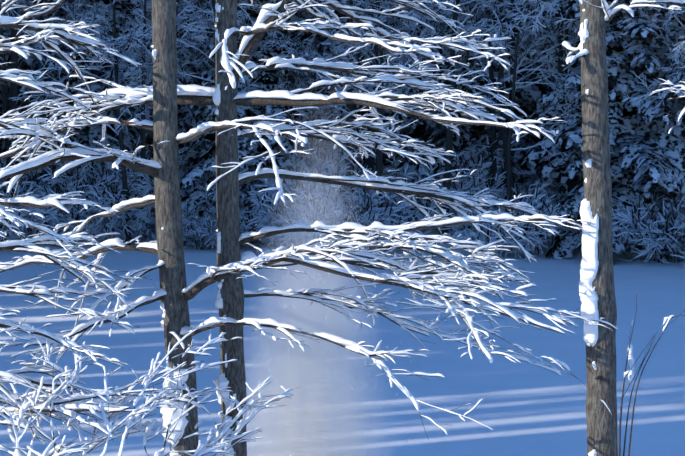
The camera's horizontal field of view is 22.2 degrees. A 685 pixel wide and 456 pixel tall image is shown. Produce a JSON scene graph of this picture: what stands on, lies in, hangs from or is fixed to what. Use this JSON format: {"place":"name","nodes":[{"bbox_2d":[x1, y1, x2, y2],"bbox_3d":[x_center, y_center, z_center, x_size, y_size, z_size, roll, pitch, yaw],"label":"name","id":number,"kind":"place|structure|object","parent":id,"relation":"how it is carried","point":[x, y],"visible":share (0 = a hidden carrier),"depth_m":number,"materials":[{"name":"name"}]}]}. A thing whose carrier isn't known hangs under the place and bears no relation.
{"place":"outdoors","nodes":[
{"label":"outdoors","id":0,"kind":"place"},
{"bbox_2d":[210,84,397,455],"label":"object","id":1,"kind":"structure","parent":0,"point":[295,430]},
{"bbox_2d":[0,157,684,455],"bbox_3d":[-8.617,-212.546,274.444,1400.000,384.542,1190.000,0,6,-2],"label":"snowy ground","id":2,"kind":"structure","parent":0,"point":[525,409],"depth_m":50.97,"materials":[{"name":"white snow"}]},
{"bbox_2d":[0,0,21,16],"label":"deciduous tree","id":3,"kind":"object","parent":2,"relation":"on","point":[17,3],"visible":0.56,"depth_m":79.45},
{"bbox_2d":[0,0,22,165],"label":"deciduous tree","id":4,"kind":"object","parent":2,"relation":"on","point":[5,99],"visible":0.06,"depth_m":82.75,"materials":[{"name":"brown plant"}]},
{"bbox_2d":[7,1,17,196],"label":"deciduous tree","id":5,"kind":"object","parent":2,"relation":"on","point":[14,86],"visible":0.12,"depth_m":82.49,"materials":[{"name":"brown plant"}]},
{"bbox_2d":[0,0,32,59],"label":"deciduous tree","id":6,"kind":"object","parent":2,"relation":"on","point":[20,15],"visible":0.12,"depth_m":83.73,"materials":[{"name":"plant"}]},
{"bbox_2d":[0,181,59,231],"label":"shrub","id":7,"kind":"object","parent":2,"relation":"on","point":[26,216],"visible":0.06,"depth_m":82.26,"materials":[{"name":"plant"}]},
{"bbox_2d":[0,155,65,228],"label":"shrub","id":8,"kind":"object","parent":2,"relation":"on","point":[27,179],"visible":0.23,"depth_m":82.39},
{"bbox_2d":[0,159,71,251],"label":"shrub","id":9,"kind":"object","parent":2,"relation":"on","point":[8,231],"visible":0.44,"depth_m":78.35,"materials":[{"name":"plant"}]},
{"bbox_2d":[2,0,74,35],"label":"deciduous tree","id":10,"kind":"object","parent":2,"relation":"on","point":[62,4],"visible":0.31,"depth_m":83.37,"materials":[{"name":"plant"}]},
{"bbox_2d":[0,1,92,176],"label":"conifer","id":11,"kind":"object","parent":2,"relation":"on","point":[26,66],"depth_m":89.44,"materials":[{"name":"plant"}]},
{"bbox_2d":[2,0,110,192],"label":"deciduous tree","id":12,"kind":"object","parent":2,"relation":"on","point":[44,57],"visible":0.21,"depth_m":83.27,"materials":[{"name":"plant"}]},
{"bbox_2d":[0,0,122,186],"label":"deciduous tree","id":13,"kind":"object","parent":2,"relation":"on","point":[58,41],"visible":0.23,"depth_m":83.17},
{"bbox_2d":[49,179,97,221],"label":"shrub","id":14,"kind":"object","parent":2,"relation":"on","point":[71,197],"visible":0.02,"depth_m":81.23,"materials":[{"name":"plant"}]},
{"bbox_2d":[0,0,152,197],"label":"conifer","id":15,"kind":"object","parent":2,"relation":"on","point":[88,135],"visible":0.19,"depth_m":85.91,"materials":[{"name":"plant"}]},
{"bbox_2d":[8,0,152,244],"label":"deciduous tree","id":16,"kind":"object","parent":2,"relation":"on","point":[120,132],"visible":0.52,"depth_m":78.22,"materials":[{"name":"plant"}]},
{"bbox_2d":[17,141,153,241],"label":"shrub","id":17,"kind":"object","parent":2,"relation":"on","point":[60,180],"visible":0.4,"depth_m":79.98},
{"bbox_2d":[57,198,148,246],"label":"shrub","id":18,"kind":"object","parent":2,"relation":"on","point":[98,227],"visible":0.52,"depth_m":79.16,"materials":[{"name":"white plant"}]},
{"bbox_2d":[55,135,153,200],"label":"shrub","id":19,"kind":"object","parent":2,"relation":"on","point":[92,180],"visible":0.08,"depth_m":81.66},
{"bbox_2d":[57,186,155,246],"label":"shrub","id":20,"kind":"object","parent":2,"relation":"on","point":[139,214],"visible":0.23,"depth_m":79.71,"materials":[{"name":"plant"}]},
{"bbox_2d":[39,161,203,241],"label":"shrub","id":21,"kind":"object","parent":2,"relation":"on","point":[109,198],"visible":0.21,"depth_m":79.58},
{"bbox_2d":[68,0,210,79],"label":"deciduous tree","id":22,"kind":"object","parent":2,"relation":"on","point":[181,46],"visible":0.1,"depth_m":83.65,"materials":[{"name":"white plant"}]},
{"bbox_2d":[72,0,212,235],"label":"deciduous tree","id":23,"kind":"object","parent":2,"relation":"on","point":[200,37],"visible":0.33,"depth_m":80.00,"materials":[{"name":"plant"}]},
{"bbox_2d":[80,164,207,234],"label":"shrub","id":24,"kind":"object","parent":2,"relation":"on","point":[151,192],"visible":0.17,"depth_m":80.13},
{"bbox_2d":[79,107,215,212],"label":"shrub","id":25,"kind":"object","parent":2,"relation":"on","point":[183,158],"visible":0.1,"depth_m":82.40,"materials":[{"name":"plant"}]},
{"bbox_2d":[73,0,244,165],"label":"conifer","id":26,"kind":"object","parent":2,"relation":"on","point":[183,114],"visible":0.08,"depth_m":89.77,"materials":[{"name":"green plant"}]},
{"bbox_2d":[95,0,260,84],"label":"deciduous tree","id":27,"kind":"object","parent":2,"relation":"on","point":[150,12],"visible":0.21,"depth_m":81.71,"materials":[{"name":"white plant"}]},
{"bbox_2d":[150,19,210,154],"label":"conifer","id":28,"kind":"object","parent":2,"relation":"on","point":[191,126],"depth_m":94.12,"materials":[{"name":"green plant"}]},
{"bbox_2d":[92,0,281,117],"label":"deciduous tree","id":29,"kind":"object","parent":2,"relation":"on","point":[208,43],"visible":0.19,"depth_m":78.32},
{"bbox_2d":[182,195,216,249],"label":"shrub","id":30,"kind":"object","parent":2,"relation":"on","point":[191,233],"depth_m":77.89,"materials":[{"name":"plant"}]},
{"bbox_2d":[179,0,270,152],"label":"conifer","id":31,"kind":"object","parent":2,"relation":"on","point":[212,137],"depth_m":96.27,"materials":[{"name":"green plant"}]},
{"bbox_2d":[191,180,266,248],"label":"shrub","id":32,"kind":"object","parent":2,"relation":"on","point":[215,212],"depth_m":78.05,"materials":[{"name":"white plant"}]},
{"bbox_2d":[206,0,290,117],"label":"conifer","id":33,"kind":"object","parent":2,"relation":"on","point":[259,76],"depth_m":97.22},
{"bbox_2d":[206,123,291,190],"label":"shrub","id":34,"kind":"object","parent":2,"relation":"on","point":[267,163],"depth_m":81.52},
{"bbox_2d":[180,0,319,242],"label":"conifer","id":35,"kind":"object","parent":2,"relation":"on","point":[206,165],"depth_m":79.59,"materials":[{"name":"plant"}]},
{"bbox_2d":[177,0,345,55],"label":"deciduous tree","id":36,"kind":"object","parent":2,"relation":"on","point":[293,19],"depth_m":83.53,"materials":[{"name":"white plant"}]},
{"bbox_2d":[255,192,308,248],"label":"shrub","id":37,"kind":"object","parent":2,"relation":"on","point":[270,239],"depth_m":76.91,"materials":[{"name":"white plant"}]},
{"bbox_2d":[283,10,288,118],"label":"deciduous tree","id":38,"kind":"object","parent":2,"relation":"on","point":[286,72],"depth_m":87.69,"materials":[{"name":"brown plant"}]},
{"bbox_2d":[247,149,360,248],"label":"shrub","id":39,"kind":"object","parent":2,"relation":"on","point":[266,205],"depth_m":77.57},
{"bbox_2d":[250,108,366,173],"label":"shrub","id":40,"kind":"object","parent":2,"relation":"on","point":[321,148],"depth_m":85.13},
{"bbox_2d":[239,144,394,205],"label":"shrub","id":41,"kind":"object","parent":2,"relation":"on","point":[335,163],"depth_m":79.56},
{"bbox_2d":[262,141,375,224],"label":"shrub","id":42,"kind":"object","parent":2,"relation":"on","point":[346,195],"depth_m":78.66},
{"bbox_2d":[250,179,395,247],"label":"shrub","id":43,"kind":"object","parent":2,"relation":"on","point":[364,214],"depth_m":75.65,"materials":[{"name":"plant"}]},
{"bbox_2d":[249,146,396,223],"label":"shrub","id":44,"kind":"object","parent":2,"relation":"on","point":[277,164],"depth_m":79.11,"materials":[{"name":"plant"}]},
{"bbox_2d":[286,0,362,160],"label":"deciduous tree","id":45,"kind":"object","parent":2,"relation":"on","point":[357,54],"depth_m":84.41,"materials":[{"name":"brown plant"}]},
{"bbox_2d":[265,0,393,170],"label":"deciduous tree","id":46,"kind":"object","parent":2,"relation":"on","point":[292,51],"depth_m":80.41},
{"bbox_2d":[244,0,416,170],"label":"conifer","id":47,"kind":"object","parent":2,"relation":"on","point":[321,49],"depth_m":89.29,"materials":[{"name":"plant"}]},
{"bbox_2d":[250,180,410,455],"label":"falling snow crystals","id":48,"kind":"object","parent":2,"relation":"on","point":[315,329],"depth_m":18.24,"materials":[{"name":"white snow"}]},
{"bbox_2d":[0,0,684,455],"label":"snow-covered trees","id":49,"kind":"object","parent":2,"relation":"on","point":[176,396],"visible":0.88,"depth_m":15.29,"materials":[{"name":"white plant"}]},
{"bbox_2d":[283,184,414,256],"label":"shrub","id":50,"kind":"object","parent":2,"relation":"on","point":[355,219],"depth_m":75.34,"materials":[{"name":"white plant"}]},
{"bbox_2d":[283,174,423,257],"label":"shrub","id":51,"kind":"object","parent":2,"relation":"on","point":[371,201],"depth_m":77.15,"materials":[{"name":"white plant"}]},
{"bbox_2d":[356,4,364,173],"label":"deciduous tree","id":52,"kind":"object","parent":2,"relation":"on","point":[361,114],"depth_m":88.88,"materials":[{"name":"brown plant"}]},
{"bbox_2d":[342,0,386,214],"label":"deciduous tree","id":53,"kind":"object","parent":2,"relation":"on","point":[350,107],"depth_m":79.34,"materials":[{"name":"plant"}]},
{"bbox_2d":[364,0,378,193],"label":"deciduous tree","id":54,"kind":"object","parent":2,"relation":"on","point":[372,161],"depth_m":81.73,"materials":[{"name":"brown plant"}]},
{"bbox_2d":[284,0,468,239],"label":"deciduous tree","id":55,"kind":"object","parent":2,"relation":"on","point":[380,153],"depth_m":77.82,"materials":[{"name":"plant"}]},
{"bbox_2d":[347,190,412,224],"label":"shrub","id":56,"kind":"object","parent":2,"relation":"on","point":[389,204],"depth_m":79.72,"materials":[{"name":"plant"}]},
{"bbox_2d":[299,0,464,203],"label":"deciduous tree","id":57,"kind":"object","parent":2,"relation":"on","point":[376,61],"depth_m":78.15,"materials":[{"name":"plant"}]},
{"bbox_2d":[362,0,419,165],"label":"conifer","id":58,"kind":"object","parent":2,"relation":"on","point":[387,114],"depth_m":91.14,"materials":[{"name":"plant"}]},
{"bbox_2d":[383,154,476,234],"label":"shrub","id":59,"kind":"object","parent":2,"relation":"on","point":[432,204],"depth_m":78.89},
{"bbox_2d":[329,0,553,238],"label":"deciduous tree","id":60,"kind":"object","parent":2,"relation":"on","point":[449,139],"visible":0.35,"depth_m":78.04,"materials":[{"name":"white plant"}]},
{"bbox_2d":[385,153,506,234],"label":"shrub","id":61,"kind":"object","parent":2,"relation":"on","point":[476,181],"visible":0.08,"depth_m":79.19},
{"bbox_2d":[378,0,531,173],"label":"deciduous tree","id":62,"kind":"object","parent":2,"relation":"on","point":[439,81],"depth_m":84.07,"materials":[{"name":"white plant"}]},
{"bbox_2d":[359,0,557,181],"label":"conifer","id":63,"kind":"object","parent":2,"relation":"on","point":[458,141],"visible":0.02,"depth_m":85.54,"materials":[{"name":"green plant"}]},
{"bbox_2d":[362,0,567,130],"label":"conifer","id":64,"kind":"object","parent":2,"relation":"on","point":[422,28],"depth_m":91.79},
{"bbox_2d":[392,0,547,207],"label":"deciduous tree","id":65,"kind":"object","parent":2,"relation":"on","point":[512,43],"depth_m":80.20,"materials":[{"name":"brown plant"}]},
{"bbox_2d":[419,135,521,201],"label":"shrub","id":66,"kind":"object","parent":2,"relation":"on","point":[488,152],"visible":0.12,"depth_m":80.52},
{"bbox_2d":[440,185,563,261],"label":"shrub","id":67,"kind":"object","parent":2,"relation":"on","point":[525,243],"visible":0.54,"depth_m":75.39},
{"bbox_2d":[432,0,573,206],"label":"deciduous tree","id":68,"kind":"object","parent":2,"relation":"on","point":[490,73],"visible":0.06,"depth_m":80.13,"materials":[{"name":"plant"}]},
{"bbox_2d":[426,0,581,196],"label":"conifer","id":69,"kind":"object","parent":2,"relation":"on","point":[533,93],"visible":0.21,"depth_m":83.06,"materials":[{"name":"green plant"}]},
{"bbox_2d":[451,171,563,249],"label":"shrub","id":70,"kind":"object","parent":2,"relation":"on","point":[540,185],"visible":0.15,"depth_m":77.14,"materials":[{"name":"plant"}]},
{"bbox_2d":[461,0,608,251],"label":"deciduous tree","id":71,"kind":"object","parent":2,"relation":"on","point":[510,142],"visible":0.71,"depth_m":76.11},
{"bbox_2d":[469,0,612,194],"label":"deciduous tree","id":72,"kind":"object","parent":2,"relation":"on","point":[499,21],"visible":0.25,"depth_m":78.06,"materials":[{"name":"plant"}]},
{"bbox_2d":[508,0,578,81],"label":"deciduous tree","id":73,"kind":"object","parent":2,"relation":"on","point":[554,18],"visible":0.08,"depth_m":82.98,"materials":[{"name":"white plant"}]},
{"bbox_2d":[530,178,579,207],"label":"shrub","id":74,"kind":"object","parent":2,"relation":"on","point":[558,184],"visible":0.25,"depth_m":78.23,"materials":[{"name":"plant"}]},
{"bbox_2d":[531,8,580,73],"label":"deciduous tree","id":75,"kind":"object","parent":2,"relation":"on","point":[564,36],"depth_m":87.22,"materials":[{"name":"white plant"}]},
{"bbox_2d":[543,200,571,231],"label":"shrub","id":76,"kind":"object","parent":2,"relation":"on","point":[558,213],"depth_m":77.26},
{"bbox_2d":[513,153,612,193],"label":"shrub","id":77,"kind":"object","parent":2,"relation":"on","point":[528,173],"visible":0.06,"depth_m":80.86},
{"bbox_2d":[551,16,581,114],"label":"conifer","id":78,"kind":"object","parent":2,"relation":"on","point":[570,55],"depth_m":92.57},
{"bbox_2d":[529,183,613,252],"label":"shrub","id":79,"kind":"object","parent":2,"relation":"on","point":[562,228],"visible":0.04,"depth_m":75.87,"materials":[{"name":"plant"}]},
{"bbox_2d":[487,0,678,204],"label":"deciduous tree","id":80,"kind":"object","parent":2,"relation":"on","point":[543,44],"visible":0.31,"depth_m":77.17,"materials":[{"name":"plant"}]},
{"bbox_2d":[511,0,683,203],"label":"deciduous tree","id":81,"kind":"object","parent":2,"relation":"on","point":[570,182],"visible":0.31,"depth_m":77.36,"materials":[{"name":"plant"}]},
{"bbox_2d":[521,0,684,262],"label":"conifer","id":82,"kind":"object","parent":2,"relation":"on","point":[641,145],"visible":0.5,"depth_m":74.88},
{"bbox_2d":[530,1,684,73],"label":"deciduous tree","id":83,"kind":"object","parent":2,"relation":"on","point":[571,41],"visible":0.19,"depth_m":76.17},
{"bbox_2d":[546,3,684,204],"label":"conifer","id":84,"kind":"object","parent":2,"relation":"on","point":[623,113],"visible":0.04,"depth_m":79.04,"materials":[{"name":"plant"}]},
{"bbox_2d":[554,0,683,207],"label":"deciduous tree","id":85,"kind":"object","parent":2,"relation":"on","point":[576,28],"visible":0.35,"depth_m":74.75,"materials":[{"name":"plant"}]},
{"bbox_2d":[609,0,684,248],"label":"conifer","id":86,"kind":"object","parent":2,"relation":"on","point":[675,164],"visible":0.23,"depth_m":74.11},
{"bbox_2d":[612,186,684,267],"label":"shrub","id":87,"kind":"object","parent":2,"relation":"on","point":[670,217],"visible":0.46,"depth_m":73.23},
{"bbox_2d":[612,180,684,261],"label":"shrub","id":88,"kind":"object","parent":2,"relation":"on","point":[651,240],"visible":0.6,"depth_m":73.17,"materials":[{"name":"white plant"}]},
{"bbox_2d":[631,157,673,209],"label":"shrub","id":89,"kind":"object","parent":2,"relation":"on","point":[663,193],"visible":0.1,"depth_m":76.66,"materials":[{"name":"plant"}]},
{"bbox_2d":[622,6,684,113],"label":"deciduous tree","id":90,"kind":"object","parent":2,"relation":"on","point":[663,97],"visible":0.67,"depth_m":71.57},
{"bbox_2d":[630,0,684,65],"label":"deciduous tree","id":91,"kind":"object","parent":2,"relation":"on","point":[664,29],"visible":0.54,"depth_m":73.58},
{"bbox_2d":[632,194,684,261],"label":"shrub","id":92,"kind":"object","parent":2,"relation":"on","point":[678,244],"visible":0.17,"depth_m":73.70,"materials":[{"name":"plant"}]},
{"bbox_2d":[654,181,684,209],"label":"shrub","id":93,"kind":"object","parent":2,"relation":"on","point":[663,189],"visible":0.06,"depth_m":75.95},
{"bbox_2d":[657,35,684,82],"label":"deciduous tree","id":94,"kind":"object","parent":2,"relation":"on","point":[678,48],"visible":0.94,"depth_m":71.86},
{"bbox_2d":[666,195,684,237],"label":"shrub","id":95,"kind":"object","parent":2,"relation":"on","point":[675,207],"visible":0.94,"depth_m":72.81,"materials":[{"name":"plant"}]},
{"bbox_2d":[668,43,684,95],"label":"deciduous tree","id":96,"kind":"object","parent":2,"relation":"on","point":[682,68],"visible":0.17,"depth_m":72.39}
]}

